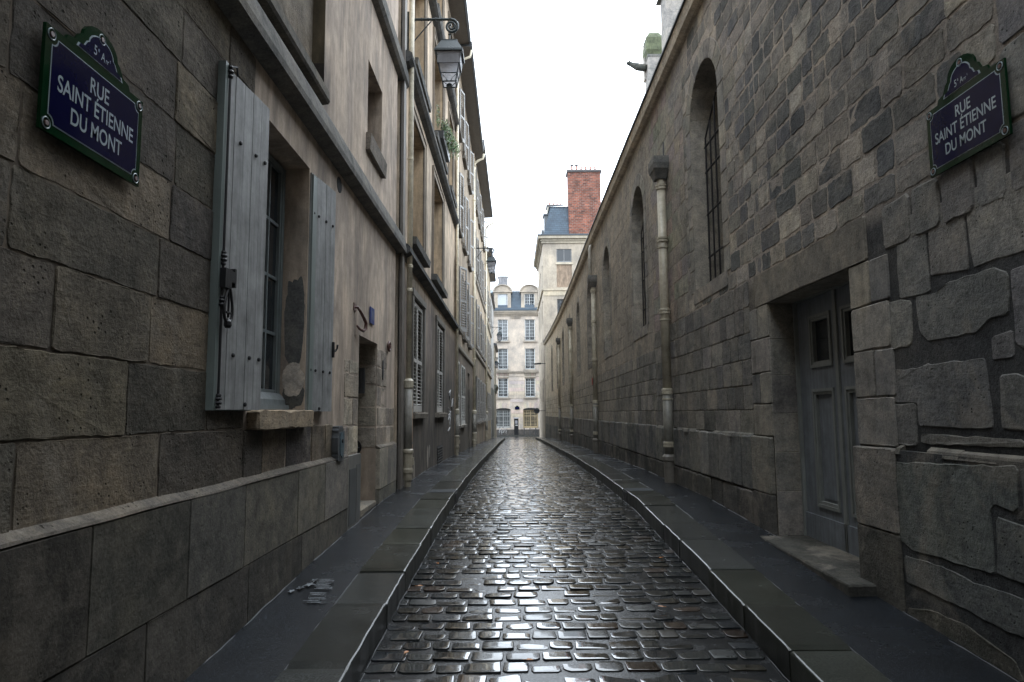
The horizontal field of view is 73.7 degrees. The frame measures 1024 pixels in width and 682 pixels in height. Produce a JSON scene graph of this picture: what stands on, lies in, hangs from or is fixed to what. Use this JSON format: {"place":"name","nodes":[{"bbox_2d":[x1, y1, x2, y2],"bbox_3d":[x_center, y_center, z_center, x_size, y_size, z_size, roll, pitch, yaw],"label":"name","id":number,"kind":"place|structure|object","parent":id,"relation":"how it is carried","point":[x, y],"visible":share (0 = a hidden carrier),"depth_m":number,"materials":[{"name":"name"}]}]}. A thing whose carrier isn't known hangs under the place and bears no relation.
{"place":"outdoors","nodes":[
{"label":"outdoors","id":0,"kind":"place"},
{"bbox_2d":[184,438,497,681],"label":"pavement","id":1,"kind":"structure","parent":0,"point":[266,643],"depth_m":5.02,"materials":[{"name":"grey stone"}]},
{"bbox_2d":[0,0,409,681],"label":"stone house","id":2,"kind":"structure","parent":1,"relation":"on","point":[188,348],"depth_m":3.87,"materials":[{"name":"grey stone"}]},
{"bbox_2d":[36,22,142,186],"bbox_3d":[-1.810,-1.072,2.983,0.020,0.586,0.695,0,-6,0],"label":"street name sign","id":3,"kind":"object","parent":2,"relation":"attached to","point":[89,105],"visible":1,"depth_m":2.92,"materials":[{"name":"blue metal"}]},
{"bbox_2d":[261,152,285,392],"bbox_3d":[-2.079,-0.545,5.494,0.060,2.150,1.210,0,-6,0],"label":"window","id":4,"kind":"structure","parent":2,"relation":"in","point":[275,214],"depth_m":5.94,"materials":[{"name":"glass"}]},
{"bbox_2d":[331,426,344,460],"bbox_3d":[-1.780,1.054,7.016,0.095,0.361,0.286,0,-6,0],"label":"grey box","id":5,"kind":"object","parent":2,"relation":"attached to","point":[337,442],"visible":0.96,"depth_m":6.90,"materials":[{"name":"metal"}]},
{"bbox_2d":[357,440,361,452],"bbox_3d":[-2.120,1.423,9.121,0.220,0.220,0.033,0,-6,0],"label":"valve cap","id":6,"kind":"object","parent":2,"relation":"attached to","point":[359,448],"visible":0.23,"depth_m":9.12,"materials":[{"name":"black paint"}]},
{"bbox_2d":[353,302,367,331],"bbox_3d":[-1.785,-0.269,8.054,0.081,0.324,0.336,-2,-6,18],"label":"iron hook","id":7,"kind":"object","parent":2,"relation":"attached to","point":[363,318],"visible":0.95,"depth_m":8.03,"materials":[{"name":"black metal"}]},
{"bbox_2d":[358,368,364,393],"bbox_3d":[-2.076,0.536,9.204,0.180,0.340,0.056,0,-6,0],"label":"intercom","id":8,"kind":"object","parent":2,"relation":"attached to","point":[361,388],"visible":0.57,"depth_m":9.18,"materials":[{"name":"grey metal"}]},
{"bbox_2d":[369,306,374,324],"bbox_3d":[-1.824,-0.327,8.900,0.016,0.210,0.250,0,-6,0],"label":"number plate","id":9,"kind":"object","parent":2,"relation":"attached to","point":[372,316],"visible":1,"depth_m":8.87,"materials":[{"name":"paint"}]},
{"bbox_2d":[387,341,390,351],"bbox_3d":[-1.815,0.081,10.048,0.060,0.166,0.186,0,-6,0],"label":"iron ring","id":10,"kind":"object","parent":2,"relation":"attached to","point":[389,346],"visible":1,"depth_m":9.98,"materials":[{"name":"metal"}]},
{"bbox_2d":[288,579,333,600],"bbox_3d":[-1.519,1.901,5.216,0.365,0.033,0.588,0,-6,0],"label":"pavement stencil","id":11,"kind":"object","parent":1,"relation":"on","point":[300,587],"visible":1,"depth_m":5.27,"materials":[{"name":"white paint"}]},
{"bbox_2d":[202,456,451,664],"bbox_3d":[-1.752,4.482,27.189,0.041,0.859,59.018,0,-6,0],"label":"wall foot","id":12,"kind":"object","parent":1,"relation":"on","point":[269,602],"depth_m":5.16,"materials":[{"name":"grey stone"}]},
{"bbox_2d":[394,0,470,492],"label":"town house","id":13,"kind":"structure","parent":1,"relation":"on","point":[435,325],"depth_m":14.54,"materials":[{"name":"paint"}]},
{"bbox_2d":[403,0,414,486],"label":"drainpipe","id":14,"kind":"object","parent":13,"relation":"attached to","point":[408,460],"visible":0.86,"depth_m":11.31,"materials":[{"name":"grey metal"}]},
{"bbox_2d":[412,400,412,448],"bbox_3d":[-1.737,1.453,11.522,0.102,0.900,0.220,0,-6,0],"label":"pipe cover","id":15,"kind":"object","parent":13,"relation":"attached to","point":[412,424],"visible":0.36,"depth_m":11.60,"materials":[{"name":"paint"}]},
{"bbox_2d":[407,12,464,87],"bbox_3d":[-1.341,-5.098,11.954,0.990,1.365,0.490,0,-6,0],"label":"wall lantern","id":16,"kind":"object","parent":13,"relation":"attached to","point":[449,54],"depth_m":11.77,"materials":[{"name":"grey metal"}]},
{"bbox_2d":[435,130,449,162],"bbox_3d":[-1.724,-4.803,16.901,0.220,0.195,1.600,0,-6,0],"label":"window box","id":17,"kind":"object","parent":13,"relation":"on","point":[444,145],"visible":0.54,"depth_m":16.60,"materials":[{"name":"black paint"}]},
{"bbox_2d":[436,104,460,159],"bbox_3d":[-1.563,-5.095,16.836,0.409,0.811,1.844,-1,-6,2],"label":"trailing plant","id":18,"kind":"object","parent":17,"relation":"in","point":[450,139],"visible":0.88,"depth_m":16.73,"materials":[{"name":"plant"}]},
{"bbox_2d":[455,50,472,454],"bbox_3d":[-1.504,-2.973,21.390,0.561,12.980,0.159,0,-6,0],"label":"drainpipe","id":19,"kind":"object","parent":13,"relation":"attached to","point":[457,440],"visible":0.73,"depth_m":21.26,"materials":[{"name":"grey metal"}]},
{"bbox_2d":[454,42,483,454],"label":"town house","id":20,"kind":"structure","parent":1,"relation":"on","point":[470,138],"depth_m":25.69,"materials":[{"name":"paint"}]},
{"bbox_2d":[472,153,484,445],"bbox_3d":[-1.490,-1.979,30.479,0.618,13.249,0.224,0,-6,0],"label":"drainpipe","id":21,"kind":"object","parent":20,"relation":"attached to","point":[474,432],"visible":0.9,"depth_m":30.19,"materials":[{"name":"grey metal"}]},
{"bbox_2d":[473,140,492,443],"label":"town house","id":22,"kind":"structure","parent":1,"relation":"on","point":[483,207],"depth_m":36.45,"materials":[{"name":"paint"}]},
{"bbox_2d":[475,246,496,273],"bbox_3d":[-1.250,-3.879,32.590,1.035,1.365,0.490,0,-6,0],"label":"wall lantern","id":23,"kind":"object","parent":22,"relation":"attached to","point":[491,261],"depth_m":32.40,"materials":[{"name":"grey metal"}]},
{"bbox_2d":[485,220,493,440],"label":"drainpipe","id":24,"kind":"object","parent":22,"relation":"attached to","point":[486,420],"visible":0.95,"depth_m":42.54,"materials":[{"name":"grey metal"}]},
{"bbox_2d":[485,247,495,438],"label":"town house","id":25,"kind":"structure","parent":1,"relation":"on","point":[491,278],"depth_m":48.71,"materials":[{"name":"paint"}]},
{"bbox_2d":[514,417,518,434],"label":"pay machine","id":26,"kind":"object","parent":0,"point":[516,428],"visible":1,"depth_m":80.77,"materials":[{"name":"black paint"}]},
{"bbox_2d":[497,436,539,439],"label":"crossing road","id":27,"kind":"structure","parent":0,"point":[520,438],"depth_m":71.80,"materials":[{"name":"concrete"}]},
{"bbox_2d":[274,438,504,681],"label":"kerb","id":28,"kind":"structure","parent":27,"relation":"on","point":[342,641],"depth_m":5.15,"materials":[{"name":"stone"}]},
{"bbox_2d":[284,448,482,669],"bbox_3d":[-1.149,4.420,26.755,0.073,0.833,58.143,0,-6,0],"label":"kerb seam","id":29,"kind":"object","parent":28,"relation":"on","point":[356,576],"visible":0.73,"depth_m":5.21,"materials":[{"name":"grey"}]},
{"bbox_2d":[428,489,456,502],"bbox_3d":[-1.047,2.366,10.349,0.412,0.193,0.360,0,-6,0],"label":"drain grate","id":30,"kind":"object","parent":28,"relation":"on","point":[445,490],"visible":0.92,"depth_m":10.36,"materials":[{"name":"black metal"}]},
{"bbox_2d":[491,293,494,437],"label":"town house","id":31,"kind":"structure","parent":27,"relation":"on","point":[492,373],"depth_m":56.62,"materials":[{"name":"paint"}]},
{"bbox_2d":[492,327,501,341],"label":"wall lantern","id":32,"kind":"object","parent":31,"relation":"attached to","point":[499,335],"depth_m":54.69,"materials":[{"name":"grey metal"}]},
{"bbox_2d":[494,343,498,437],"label":"town house","id":33,"kind":"structure","parent":27,"relation":"on","point":[496,387],"depth_m":61.60,"materials":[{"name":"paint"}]},
{"bbox_2d":[497,435,539,436],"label":"kerb","id":34,"kind":"structure","parent":27,"relation":"on","point":[515,435],"depth_m":79.23,"materials":[{"name":"stone"}]},
{"bbox_2d":[533,165,601,436],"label":"mansard building","id":35,"kind":"structure","parent":27,"relation":"on","point":[561,239],"depth_m":61.01,"materials":[{"name":"paint"}]},
{"bbox_2d":[557,299,562,313],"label":"window","id":36,"kind":"structure","parent":35,"relation":"in","point":[559,301],"depth_m":60.33,"materials":[{"name":"glass"}]},
{"bbox_2d":[556,249,571,261],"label":"window","id":37,"kind":"structure","parent":35,"relation":"in","point":[562,255],"depth_m":60.74,"materials":[{"name":"glass"}]},
{"bbox_2d":[535,437,890,681],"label":"kerb","id":38,"kind":"structure","parent":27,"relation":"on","point":[791,638],"depth_m":5.07,"materials":[{"name":"stone"}]},
{"bbox_2d":[623,488,652,501],"bbox_3d":[1.910,2.346,10.349,0.412,0.193,0.360,0,-6,0],"label":"drain grate","id":39,"kind":"object","parent":38,"relation":"in","point":[625,490],"visible":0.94,"depth_m":10.35,"materials":[{"name":"black metal"}]},
{"bbox_2d":[568,447,891,681],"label":"kerb seam","id":40,"kind":"object","parent":38,"relation":"on","point":[731,548],"visible":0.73,"depth_m":5.30,"materials":[{"name":"grey"}]},
{"bbox_2d":[467,0,660,285],"label":"sky","id":41,"kind":"structure","parent":0,"point":[557,90],"materials":[{"name":"white"}]},
{"bbox_2d":[358,439,788,681],"bbox_3d":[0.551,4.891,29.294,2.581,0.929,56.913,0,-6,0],"label":"cobbled road","id":42,"kind":"structure","parent":0,"point":[516,663],"depth_m":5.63,"materials":[{"name":"stone"}]},
{"bbox_2d":[359,450,495,681],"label":"gutter","id":43,"kind":"object","parent":42,"relation":"on","point":[407,591],"visible":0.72,"depth_m":5.56,"materials":[{"name":"granite"},{"name":"water"}]},
{"bbox_2d":[540,441,789,681],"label":"gutter","id":44,"kind":"object","parent":42,"relation":"on","point":[774,665],"visible":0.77,"depth_m":5.36,"materials":[{"name":"grey granite"}]},
{"bbox_2d":[541,437,1020,681],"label":"pavement","id":45,"kind":"structure","parent":0,"point":[889,641],"depth_m":4.70,"materials":[{"name":"grey stone"}]},
{"bbox_2d":[543,0,1023,681],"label":"church wall","id":46,"kind":"structure","parent":45,"relation":"on","point":[847,316],"depth_m":6.08,"materials":[{"name":"stone"}]},
{"bbox_2d":[534,408,545,413],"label":"round sign","id":47,"kind":"object","parent":46,"relation":"attached to","point":[536,410],"visible":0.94,"depth_m":57.68,"materials":[{"name":"metal"}]},
{"bbox_2d":[556,338,560,439],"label":"church drainpipe","id":48,"kind":"object","parent":46,"relation":"attached to","point":[559,395],"visible":0.94,"depth_m":41.64,"materials":[{"name":"metal"}]},
{"bbox_2d":[566,318,573,443],"bbox_3d":[2.797,1.895,32.580,0.306,5.987,0.449,0,-6,0],"label":"church drainpipe","id":49,"kind":"object","parent":46,"relation":"attached to","point":[569,321],"visible":0.94,"depth_m":32.54,"materials":[{"name":"metal"}]},
{"bbox_2d":[588,244,592,274],"bbox_3d":[2.698,-2.705,23.312,0.208,1.251,0.131,0,-6,0],"label":"vent pipe","id":50,"kind":"object","parent":46,"relation":"attached to","point":[589,261],"visible":0.94,"depth_m":23.28,"materials":[{"name":"grey metal"}]},
{"bbox_2d":[587,275,598,452],"bbox_3d":[2.673,0.729,22.245,0.306,5.763,0.449,0,-6,0],"label":"church drainpipe","id":51,"kind":"object","parent":46,"relation":"attached to","point":[592,281],"visible":0.96,"depth_m":22.20,"materials":[{"name":"metal"}]},
{"bbox_2d":[641,218,645,325],"bbox_3d":[2.933,-1.615,14.730,0.040,2.673,1.420,0,-6,0],"label":"window","id":52,"kind":"structure","parent":46,"relation":"in","point":[642,238],"depth_m":15.22,"materials":[{"name":"black glass"}]},
{"bbox_2d":[642,33,661,89],"bbox_3d":[6.587,-4.768,30.668,1.000,18.850,1.200,0,-6,0],"label":"buttress pinnacle","id":53,"kind":"object","parent":46,"relation":"attached to","point":[652,49],"visible":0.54,"depth_m":31.13,"materials":[{"name":"stone"}]},
{"bbox_2d":[626,60,646,70],"bbox_3d":[5.731,-12.725,31.511,0.950,0.544,0.335,0,-6,0],"label":"gargoyle","id":54,"kind":"object","parent":53,"relation":"attached to","point":[638,66],"visible":1,"depth_m":31.40,"materials":[{"name":"stone"}]},
{"bbox_2d":[648,142,674,482],"bbox_3d":[2.607,-0.560,11.742,0.306,5.890,0.449,0,-6,0],"label":"church drainpipe","id":55,"kind":"object","parent":46,"relation":"attached to","point":[658,167],"visible":0.97,"depth_m":11.68,"materials":[{"name":"metal"}]},
{"bbox_2d":[656,0,682,49],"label":"buttress pinnacle","id":56,"kind":"object","parent":46,"relation":"attached to","point":[669,10],"visible":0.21,"depth_m":22.87,"materials":[{"name":"stone"}]},
{"bbox_2d":[704,90,722,280],"bbox_3d":[2.914,-2.202,9.563,0.040,2.753,1.380,0,-6,0],"label":"window","id":57,"kind":"structure","parent":46,"relation":"in","point":[713,103],"depth_m":9.88,"materials":[{"name":"glass"}]},
{"bbox_2d":[797,291,846,551],"bbox_3d":[3.033,0.761,6.675,0.065,2.410,0.840,0,-6,0],"label":"door leaf","id":58,"kind":"structure","parent":46,"relation":"in","point":[825,513],"depth_m":6.69,"materials":[{"name":"grey paint"}]},
{"bbox_2d":[836,284,859,556],"bbox_3d":[3.032,0.671,5.827,0.065,2.410,0.835,0,-6,0],"label":"door leaf","id":59,"kind":"structure","parent":46,"relation":"in","point":[844,310],"depth_m":6.11,"materials":[{"name":"grey paint"}]},
{"bbox_2d":[926,53,1012,177],"bbox_3d":[2.678,-1.388,4.049,0.020,0.626,0.700,0,-6,0],"label":"street name sign","id":60,"kind":"object","parent":46,"relation":"attached to","point":[968,116],"visible":1,"depth_m":4.00,"materials":[{"name":"blue metal"}]},
{"bbox_2d":[574,444,1018,681],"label":"wall foot","id":61,"kind":"object","parent":45,"relation":"on","point":[895,607],"depth_m":4.53,"materials":[{"name":"grey stone"}]},
{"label":"far pavement","id":62,"kind":"structure","parent":0,"visible":0},
{"bbox_2d":[491,275,539,434],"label":"corner building","id":63,"kind":"structure","parent":62,"relation":"on","point":[515,311],"depth_m":85.36,"materials":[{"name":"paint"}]},
{"bbox_2d":[498,378,507,396],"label":"window","id":64,"kind":"structure","parent":63,"relation":"in","point":[502,383],"depth_m":85.06,"materials":[{"name":"glass"}]},
{"bbox_2d":[498,349,507,369],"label":"window","id":65,"kind":"structure","parent":63,"relation":"in","point":[502,353],"depth_m":85.45,"materials":[{"name":"paint"}]},
{"bbox_2d":[498,320,507,340],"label":"window","id":66,"kind":"structure","parent":63,"relation":"in","point":[503,324],"depth_m":85.83,"materials":[{"name":"paint"}]},
{"bbox_2d":[496,410,510,427],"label":"window","id":67,"kind":"structure","parent":63,"relation":"in","point":[501,416],"depth_m":84.68,"materials":[{"name":"glass"}]},
{"bbox_2d":[525,378,534,396],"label":"window","id":68,"kind":"structure","parent":63,"relation":"in","point":[529,382],"depth_m":85.06,"materials":[{"name":"paint"}]},
{"bbox_2d":[525,349,534,368],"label":"window","id":69,"kind":"structure","parent":63,"relation":"in","point":[529,353],"depth_m":85.43,"materials":[{"name":"glass"}]},
{"bbox_2d":[525,319,534,340],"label":"window","id":70,"kind":"structure","parent":63,"relation":"in","point":[529,324],"depth_m":85.83,"materials":[{"name":"glass"}]},
{"bbox_2d":[523,410,537,427],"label":"window","id":71,"kind":"structure","parent":63,"relation":"in","point":[533,416],"depth_m":84.66,"materials":[{"name":"glass"}]}
]}

